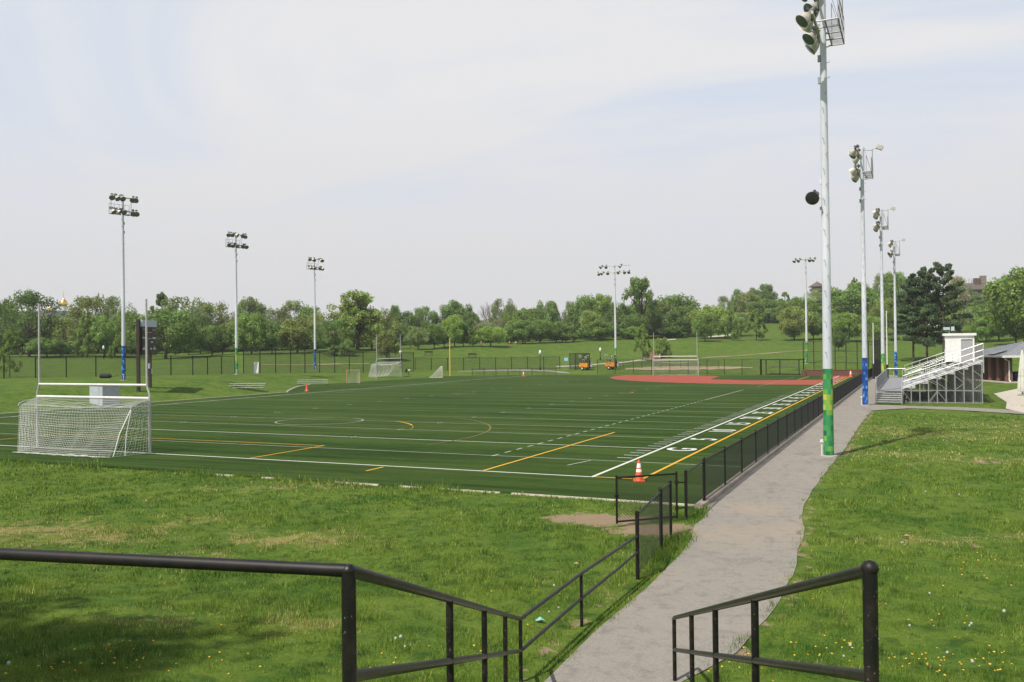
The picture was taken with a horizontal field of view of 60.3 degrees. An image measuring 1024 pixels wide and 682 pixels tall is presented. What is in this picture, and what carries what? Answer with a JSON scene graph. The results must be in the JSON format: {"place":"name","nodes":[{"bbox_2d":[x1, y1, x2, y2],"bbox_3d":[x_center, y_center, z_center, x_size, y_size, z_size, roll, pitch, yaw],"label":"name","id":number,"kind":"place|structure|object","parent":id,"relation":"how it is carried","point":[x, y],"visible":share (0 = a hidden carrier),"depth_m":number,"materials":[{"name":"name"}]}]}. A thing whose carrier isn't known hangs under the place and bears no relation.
{"place":"outdoors","nodes":[
{"label":"outdoors","id":0,"kind":"place"},
{"bbox_2d":[0,375,855,503],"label":"turf field","id":1,"kind":"structure","parent":0,"point":[578,408],"depth_m":48.65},
{"bbox_2d":[17,299,150,456],"bbox_3d":[-19.944,1.652,39.945,7.440,6.972,2.138,-1,-1,25],"label":"goal","id":2,"kind":"object","parent":1,"relation":"on","point":[146,399],"visible":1,"depth_m":39.81,"materials":[{"name":"white paint"}]},
{"bbox_2d":[0,376,837,476],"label":"white field lines","id":3,"kind":"object","parent":1,"relation":"on","point":[476,441],"visible":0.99,"depth_m":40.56,"materials":[{"name":"white paint"}]},
{"bbox_2d":[0,376,848,478],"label":"yellow field lines","id":4,"kind":"object","parent":1,"relation":"on","point":[561,447],"visible":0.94,"depth_m":41.19,"materials":[{"name":"yellow paint"}]},
{"bbox_2d":[125,375,798,416],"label":"faded field lines","id":5,"kind":"object","parent":1,"relation":"on","point":[501,389],"visible":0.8,"depth_m":85.62,"materials":[{"name":"paint"}]},
{"bbox_2d":[801,369,861,375],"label":"brick wall","id":6,"kind":"structure","parent":1,"relation":"on","point":[820,372],"depth_m":132.08,"materials":[{"name":"brown brick"}]},
{"bbox_2d":[0,302,1023,681],"bbox_3d":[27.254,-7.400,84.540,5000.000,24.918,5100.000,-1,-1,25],"label":"ground","id":7,"kind":"structure","parent":0,"point":[14,390],"depth_m":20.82,"materials":[{"name":"green plant"}]},
{"bbox_2d":[0,331,22,375],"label":"tree","id":8,"kind":"object","parent":7,"relation":"on","point":[7,344],"visible":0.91,"depth_m":100.73,"materials":[{"name":"green plant"}]},
{"bbox_2d":[0,289,69,355],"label":"tree","id":9,"kind":"object","parent":7,"relation":"on","point":[27,298],"visible":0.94,"depth_m":189.71,"materials":[{"name":"green plant"}]},
{"bbox_2d":[25,337,74,357],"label":"tree","id":10,"kind":"object","parent":7,"relation":"on","point":[44,343],"visible":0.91,"depth_m":184.61,"materials":[{"name":"green plant"}]},
{"bbox_2d":[45,316,83,348],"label":"tree","id":11,"kind":"object","parent":7,"relation":"on","point":[71,337],"visible":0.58,"depth_m":204.06,"materials":[{"name":"green plant"}]},
{"bbox_2d":[55,292,118,344],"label":"tree","id":12,"kind":"object","parent":7,"relation":"on","point":[94,303],"visible":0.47,"depth_m":213.15,"materials":[{"name":"green plant"}]},
{"bbox_2d":[73,310,100,353],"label":"tree","id":13,"kind":"object","parent":7,"relation":"on","point":[81,331],"visible":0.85,"depth_m":189.25,"materials":[{"name":"green plant"}]},
{"bbox_2d":[90,386,119,405],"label":"utility cabinet","id":14,"kind":"object","parent":7,"relation":"on","point":[104,390],"visible":0.57,"depth_m":76.27,"materials":[{"name":"grey metal"}]},
{"bbox_2d":[86,314,127,356],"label":"tree","id":15,"kind":"object","parent":7,"relation":"on","point":[105,328],"visible":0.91,"depth_m":190.31,"materials":[{"name":"green plant"}]},
{"bbox_2d":[94,295,137,320],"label":"tree","id":16,"kind":"object","parent":7,"relation":"on","point":[113,305],"visible":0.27,"depth_m":228.18,"materials":[{"name":"green plant"}]},
{"bbox_2d":[0,355,234,378],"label":"chain link fence","id":17,"kind":"object","parent":7,"relation":"on","point":[66,365],"visible":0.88,"depth_m":103.17,"materials":[{"name":"black metal"}]},
{"bbox_2d":[109,193,139,379],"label":"light pole","id":18,"kind":"object","parent":7,"relation":"on","point":[121,211],"visible":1,"depth_m":90.94,"materials":[{"name":"metal"}]},
{"bbox_2d":[136,319,156,391],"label":"scoreboard","id":19,"kind":"object","parent":7,"relation":"on","point":[140,334],"visible":0.88,"depth_m":85.67,"materials":[{"name":"black metal"}]},
{"bbox_2d":[125,307,201,358],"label":"tree","id":20,"kind":"object","parent":7,"relation":"on","point":[181,334],"visible":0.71,"depth_m":177.29,"materials":[{"name":"green plant"}]},
{"bbox_2d":[161,296,221,328],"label":"tree","id":21,"kind":"object","parent":7,"relation":"on","point":[172,306],"visible":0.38,"depth_m":220.27,"materials":[{"name":"green plant"}]},
{"bbox_2d":[191,325,230,355],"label":"tree","id":22,"kind":"object","parent":7,"relation":"on","point":[203,342],"visible":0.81,"depth_m":188.41,"materials":[{"name":"green plant"}]},
{"bbox_2d":[193,301,230,326],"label":"tree","id":23,"kind":"object","parent":7,"relation":"on","point":[221,311],"visible":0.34,"depth_m":225.13,"materials":[{"name":"green plant"}]},
{"bbox_2d":[205,323,234,354],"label":"tree","id":24,"kind":"object","parent":7,"relation":"on","point":[227,340],"visible":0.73,"depth_m":188.62,"materials":[{"name":"green plant"}]},
{"bbox_2d":[226,231,248,374],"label":"light pole","id":25,"kind":"object","parent":7,"relation":"on","point":[235,245],"visible":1,"depth_m":118.90,"materials":[{"name":"metal"}]},
{"bbox_2d":[225,311,274,353],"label":"tree","id":26,"kind":"object","parent":7,"relation":"on","point":[252,337],"visible":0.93,"depth_m":185.92,"materials":[{"name":"green plant"}]},
{"bbox_2d":[231,296,271,323],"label":"tree","id":27,"kind":"object","parent":7,"relation":"on","point":[251,304],"visible":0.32,"depth_m":250.17,"materials":[{"name":"green plant"}]},
{"bbox_2d":[260,320,284,353],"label":"tree","id":28,"kind":"object","parent":7,"relation":"on","point":[277,341],"visible":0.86,"depth_m":186.75,"materials":[{"name":"green plant"}]},
{"bbox_2d":[273,299,309,324],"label":"tree","id":29,"kind":"object","parent":7,"relation":"on","point":[296,306],"visible":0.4,"depth_m":240.32,"materials":[{"name":"green plant"}]},
{"bbox_2d":[275,317,322,353],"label":"tree","id":30,"kind":"object","parent":7,"relation":"on","point":[298,330],"visible":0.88,"depth_m":187.82,"materials":[{"name":"green plant"}]},
{"bbox_2d":[306,257,323,369],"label":"light pole","id":31,"kind":"object","parent":7,"relation":"on","point":[310,267],"visible":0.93,"depth_m":149.90,"materials":[{"name":"metal"}]},
{"bbox_2d":[0,535,637,681],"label":"stair railing","id":32,"kind":"object","parent":7,"relation":"on","point":[349,574],"visible":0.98,"depth_m":3.86,"materials":[{"name":"black metal"}]},
{"bbox_2d":[243,348,413,372],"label":"chain link fence","id":33,"kind":"object","parent":7,"relation":"on","point":[308,362],"visible":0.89,"depth_m":138.44,"materials":[{"name":"black metal"}]},
{"bbox_2d":[310,319,355,347],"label":"tree","id":34,"kind":"object","parent":7,"relation":"on","point":[334,339],"visible":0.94,"depth_m":182.62,"materials":[{"name":"green plant"}]},
{"bbox_2d":[0,392,693,505],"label":"turf edging","id":35,"kind":"object","parent":7,"relation":"on","point":[681,504],"visible":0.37,"depth_m":27.71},
{"bbox_2d":[326,289,386,349],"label":"tree","id":36,"kind":"object","parent":7,"relation":"on","point":[361,320],"visible":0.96,"depth_m":190.12,"materials":[{"name":"green plant"}]},
{"bbox_2d":[348,308,403,348],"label":"tree","id":37,"kind":"object","parent":7,"relation":"on","point":[382,319],"visible":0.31,"depth_m":202.41,"materials":[{"name":"green plant"}]},
{"bbox_2d":[369,334,401,378],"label":"goal","id":38,"kind":"object","parent":7,"relation":"on","point":[376,369],"visible":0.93,"depth_m":140.29,"materials":[{"name":"white paint"}]},
{"bbox_2d":[372,330,399,357],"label":"tree","id":39,"kind":"object","parent":7,"relation":"on","point":[391,343],"visible":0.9,"depth_m":174.95,"materials":[{"name":"green plant"}]},
{"bbox_2d":[392,309,422,329],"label":"tree","id":40,"kind":"object","parent":7,"relation":"on","point":[403,316],"visible":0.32,"depth_m":260.19,"materials":[{"name":"green plant"}]},
{"bbox_2d":[406,326,429,349],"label":"tree","id":41,"kind":"object","parent":7,"relation":"on","point":[416,337],"visible":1,"depth_m":199.04,"materials":[{"name":"green plant"}]},
{"bbox_2d":[409,306,438,327],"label":"tree","id":42,"kind":"object","parent":7,"relation":"on","point":[432,316],"visible":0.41,"depth_m":297.83,"materials":[{"name":"green plant"}]},
{"bbox_2d":[422,323,446,348],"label":"tree","id":43,"kind":"object","parent":7,"relation":"on","point":[437,330],"visible":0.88,"depth_m":201.87,"materials":[{"name":"green plant"}]},
{"bbox_2d":[441,314,465,346],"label":"tree","id":44,"kind":"object","parent":7,"relation":"on","point":[455,321],"visible":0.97,"depth_m":204.63,"materials":[{"name":"green plant"}]},
{"bbox_2d":[435,299,473,323],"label":"tree","id":45,"kind":"object","parent":7,"relation":"on","point":[455,307],"visible":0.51,"depth_m":298.73,"materials":[{"name":"green plant"}]},
{"bbox_2d":[415,356,559,370],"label":"chain link fence","id":46,"kind":"object","parent":7,"relation":"on","point":[527,360],"visible":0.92,"depth_m":163.23,"materials":[{"name":"black metal"}]},
{"bbox_2d":[471,326,506,346],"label":"tree","id":47,"kind":"object","parent":7,"relation":"on","point":[483,333],"visible":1,"depth_m":204.48,"materials":[{"name":"green plant"}]},
{"bbox_2d":[488,298,517,327],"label":"tree","id":48,"kind":"object","parent":7,"relation":"on","point":[493,315],"visible":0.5,"depth_m":272.99,"materials":[{"name":"green plant"}]},
{"bbox_2d":[504,319,542,343],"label":"tree","id":49,"kind":"object","parent":7,"relation":"on","point":[523,329],"visible":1,"depth_m":224.44,"materials":[{"name":"green plant"}]},
{"bbox_2d":[529,319,553,342],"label":"tree","id":50,"kind":"object","parent":7,"relation":"on","point":[541,324],"visible":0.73,"depth_m":227.56,"materials":[{"name":"green plant"}]},
{"bbox_2d":[536,300,559,322],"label":"tree","id":51,"kind":"object","parent":7,"relation":"on","point":[552,312],"visible":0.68,"depth_m":280.03,"materials":[{"name":"green plant"}]},
{"bbox_2d":[541,321,573,342],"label":"tree","id":52,"kind":"object","parent":7,"relation":"on","point":[557,326],"visible":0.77,"depth_m":229.31,"materials":[{"name":"green plant"}]},
{"bbox_2d":[566,293,600,324],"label":"tree","id":53,"kind":"object","parent":7,"relation":"on","point":[580,305],"visible":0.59,"depth_m":259.65,"materials":[{"name":"green plant"}]},
{"bbox_2d":[582,320,621,339],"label":"tree","id":54,"kind":"object","parent":7,"relation":"on","point":[603,328],"visible":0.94,"depth_m":235.02,"materials":[{"name":"green plant"}]},
{"bbox_2d":[586,293,618,320],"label":"tree","id":55,"kind":"object","parent":7,"relation":"on","point":[604,307],"visible":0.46,"depth_m":259.34,"materials":[{"name":"green plant"}]},
{"bbox_2d":[597,264,629,361],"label":"light pole","id":56,"kind":"object","parent":7,"relation":"on","point":[608,272],"visible":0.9,"depth_m":161.97,"materials":[{"name":"metal"}]},
{"bbox_2d":[604,302,631,337],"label":"tree","id":57,"kind":"object","parent":7,"relation":"on","point":[623,309],"visible":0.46,"depth_m":251.07,"materials":[{"name":"green plant"}]},
{"bbox_2d":[613,313,652,338],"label":"tree","id":58,"kind":"object","parent":7,"relation":"on","point":[627,321],"visible":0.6,"depth_m":240.31,"materials":[{"name":"green plant"}]},
{"bbox_2d":[621,276,661,332],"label":"tree","id":59,"kind":"object","parent":7,"relation":"on","point":[637,284],"visible":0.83,"depth_m":243.15,"materials":[{"name":"green plant"}]},
{"bbox_2d":[633,324,652,360],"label":"tree","id":60,"kind":"object","parent":7,"relation":"on","point":[639,342],"visible":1,"depth_m":177.49,"materials":[{"name":"green plant"}]},
{"bbox_2d":[635,488,662,579],"bbox_3d":[2.899,4.065,18.491,0.092,1.515,2.904,-1,-1,19],"label":"chain link fence","id":61,"kind":"object","parent":7,"relation":"on","point":[658,495],"visible":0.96,"depth_m":18.30,"materials":[{"name":"black metal"}]},
{"bbox_2d":[652,337,671,357],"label":"shrub","id":62,"kind":"object","parent":7,"relation":"on","point":[662,351],"visible":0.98,"depth_m":185.30,"materials":[{"name":"green plant"}]},
{"bbox_2d":[658,480,671,543],"bbox_3d":[3.603,4.088,20.643,0.083,1.495,1.181,-1,-1,22],"label":"chain link fence","id":63,"kind":"object","parent":7,"relation":"on","point":[669,484],"visible":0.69,"depth_m":20.97,"materials":[{"name":"black metal"}]},
{"bbox_2d":[649,326,689,337],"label":"tree","id":64,"kind":"object","parent":7,"relation":"on","point":[675,330],"visible":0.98,"depth_m":244.51,"materials":[{"name":"green plant"}]},
{"bbox_2d":[643,292,700,326],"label":"tree","id":65,"kind":"object","parent":7,"relation":"on","point":[674,301],"visible":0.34,"depth_m":258.22,"materials":[{"name":"green plant"}]},
{"bbox_2d":[597,359,760,374],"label":"chain link fence","id":66,"kind":"object","parent":7,"relation":"on","point":[683,369],"visible":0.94,"depth_m":146.00,"materials":[{"name":"black metal"}]},
{"bbox_2d":[665,306,696,336],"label":"tree","id":67,"kind":"object","parent":7,"relation":"on","point":[684,322],"visible":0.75,"depth_m":247.91,"materials":[{"name":"green plant"}]},
{"bbox_2d":[684,458,705,520],"bbox_3d":[5.010,4.104,24.068,0.097,1.495,2.594,-1,-1,23],"label":"chain link fence","id":68,"kind":"object","parent":7,"relation":"on","point":[686,500],"visible":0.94,"depth_m":23.82,"materials":[{"name":"black metal"}]},
{"bbox_2d":[614,471,684,523],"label":"gate","id":69,"kind":"structure","parent":68,"relation":"attached to","point":[616,495],"depth_m":22.49,"materials":[{"name":"black metal"}]},
{"bbox_2d":[691,313,718,341],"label":"tree","id":70,"kind":"object","parent":7,"relation":"on","point":[705,328],"visible":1,"depth_m":215.66,"materials":[{"name":"green plant"}]},
{"bbox_2d":[688,304,731,338],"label":"tree","id":71,"kind":"object","parent":7,"relation":"on","point":[715,312],"visible":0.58,"depth_m":234.33,"materials":[{"name":"green plant"}]},
{"bbox_2d":[725,291,765,312],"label":"tree","id":72,"kind":"object","parent":7,"relation":"on","point":[745,298],"visible":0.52,"depth_m":314.97,"materials":[{"name":"green plant"}]},
{"bbox_2d":[744,309,767,339],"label":"tree","id":73,"kind":"object","parent":7,"relation":"on","point":[752,322],"visible":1,"depth_m":225.21,"materials":[{"name":"green plant"}]},
{"bbox_2d":[745,298,781,321],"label":"tree","id":74,"kind":"object","parent":7,"relation":"on","point":[761,306],"visible":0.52,"depth_m":297.19,"materials":[{"name":"green plant"}]},
{"bbox_2d":[749,284,778,307],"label":"tree","id":75,"kind":"object","parent":7,"relation":"on","point":[766,291],"visible":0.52,"depth_m":337.22,"materials":[{"name":"green plant"}]},
{"bbox_2d":[672,560,878,681],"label":"stair railing","id":76,"kind":"object","parent":7,"relation":"on","point":[866,571],"visible":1,"depth_m":4.64,"materials":[{"name":"black metal"}]},
{"bbox_2d":[695,377,871,508],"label":"kerb","id":77,"kind":"structure","parent":7,"relation":"on","point":[715,495],"depth_m":32.49,"materials":[{"name":"concrete"}]},
{"bbox_2d":[703,368,871,498],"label":"chain link fence","id":78,"kind":"object","parent":77,"relation":"on","point":[840,392],"visible":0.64,"depth_m":35.92,"materials":[{"name":"black metal"}]},
{"bbox_2d":[776,305,815,339],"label":"tree","id":79,"kind":"object","parent":7,"relation":"on","point":[791,315],"visible":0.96,"depth_m":219.20,"materials":[{"name":"green plant"}]},
{"bbox_2d":[777,296,819,315],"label":"tree","id":80,"kind":"object","parent":7,"relation":"on","point":[812,304],"visible":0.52,"depth_m":282.88,"materials":[{"name":"green plant"}]},
{"bbox_2d":[792,257,815,363],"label":"light pole","id":81,"kind":"object","parent":7,"relation":"on","point":[806,327],"visible":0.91,"depth_m":147.94,"materials":[{"name":"metal"}]},
{"bbox_2d":[795,0,844,456],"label":"light pole","id":82,"kind":"object","parent":7,"relation":"on","point":[814,37],"visible":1,"depth_m":35.74,"materials":[{"name":"metal"}]},
{"bbox_2d":[803,340,868,372],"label":"backstop fence","id":83,"kind":"object","parent":7,"relation":"on","point":[834,361],"visible":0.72,"depth_m":133.64,"materials":[{"name":"black metal"}]},
{"bbox_2d":[832,312,870,341],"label":"tree","id":84,"kind":"object","parent":7,"relation":"on","point":[845,319],"visible":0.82,"depth_m":212.24,"materials":[{"name":"green plant"}]},
{"bbox_2d":[831,282,879,315],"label":"tree","id":85,"kind":"object","parent":7,"relation":"on","point":[849,297],"visible":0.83,"depth_m":281.44,"materials":[{"name":"green plant"}]},
{"bbox_2d":[848,144,883,405],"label":"light pole","id":86,"kind":"object","parent":7,"relation":"on","point":[856,155],"visible":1,"depth_m":65.81,"materials":[{"name":"metal"}]},
{"bbox_2d":[857,315,888,339],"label":"tree","id":87,"kind":"object","parent":7,"relation":"on","point":[877,330],"visible":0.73,"depth_m":199.21,"materials":[{"name":"green plant"}]},
{"bbox_2d":[871,206,895,372],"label":"light pole","id":88,"kind":"object","parent":7,"relation":"on","point":[876,214],"visible":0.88,"depth_m":95.53,"materials":[{"name":"metal"}]},
{"bbox_2d":[867,297,909,334],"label":"tree","id":89,"kind":"object","parent":7,"relation":"on","point":[875,311],"visible":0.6,"depth_m":228.44,"materials":[{"name":"green plant"}]},
{"bbox_2d":[876,271,908,299],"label":"tree","id":90,"kind":"object","parent":7,"relation":"on","point":[888,286],"visible":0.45,"depth_m":297.96,"materials":[{"name":"green plant"}]},
{"bbox_2d":[887,238,905,376],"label":"light pole","id":91,"kind":"object","parent":7,"relation":"on","point":[890,254],"visible":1,"depth_m":124.36,"materials":[{"name":"metal"}]},
{"bbox_2d":[874,273,937,361],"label":"pine tree","id":92,"kind":"object","parent":7,"relation":"on","point":[908,298],"visible":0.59,"depth_m":138.92,"materials":[{"name":"green plant"}]},
{"bbox_2d":[898,266,960,366],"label":"pine tree","id":93,"kind":"object","parent":7,"relation":"on","point":[923,288],"visible":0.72,"depth_m":135.47,"materials":[{"name":"green plant"}]},
{"bbox_2d":[875,343,983,403],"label":"bleachers","id":94,"kind":"object","parent":7,"relation":"on","point":[956,383],"visible":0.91,"depth_m":70.07,"materials":[{"name":"metal"}]},
{"bbox_2d":[942,327,975,361],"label":"press box","id":95,"kind":"object","parent":94,"relation":"on","point":[955,342],"visible":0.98,"depth_m":74.21,"materials":[{"name":"white paint"}]},
{"bbox_2d":[961,339,972,361],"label":"door","id":96,"kind":"structure","parent":95,"relation":"in","point":[965,343],"depth_m":74.04,"materials":[{"name":"white metal"}]},
{"bbox_2d":[915,261,982,363],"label":"pine tree","id":97,"kind":"object","parent":7,"relation":"on","point":[947,291],"visible":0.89,"depth_m":132.71,"materials":[{"name":"green plant"}]},
{"bbox_2d":[944,274,970,311],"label":"tree","id":98,"kind":"object","parent":7,"relation":"on","point":[963,296],"visible":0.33,"depth_m":253.69,"materials":[{"name":"green plant"}]},
{"bbox_2d":[968,315,1002,341],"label":"tree","id":99,"kind":"object","parent":7,"relation":"on","point":[982,330],"visible":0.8,"depth_m":198.98,"materials":[{"name":"green plant"}]},
{"bbox_2d":[965,342,1023,382],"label":"pavilion","id":100,"kind":"structure","parent":7,"relation":"on","point":[997,364],"depth_m":103.08,"materials":[{"name":"concrete"}]},
{"bbox_2d":[981,266,1023,341],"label":"tree","id":101,"kind":"object","parent":7,"relation":"on","point":[1012,292],"visible":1,"depth_m":178.48,"materials":[{"name":"green plant"}]},
{"bbox_2d":[0,0,1023,323],"label":"sky","id":102,"kind":"structure","parent":0,"point":[431,153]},
{"bbox_2d":[544,375,893,681],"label":"path","id":103,"kind":"structure","parent":0,"point":[748,528],"depth_m":17.47,"materials":[{"name":"concrete"}]},
{"bbox_2d":[610,375,847,384],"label":"red infield","id":104,"kind":"object","parent":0,"point":[678,378],"visible":0.84,"depth_m":117.54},
{"bbox_2d":[867,405,1023,413],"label":"cross path","id":105,"kind":"structure","parent":0,"point":[878,407],"depth_m":61.59,"materials":[{"name":"concrete"}]},
{"bbox_2d":[994,389,1023,412],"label":"concrete pad","id":106,"kind":"object","parent":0,"point":[1012,399],"visible":1,"depth_m":70.65,"materials":[{"name":"beige concrete"}]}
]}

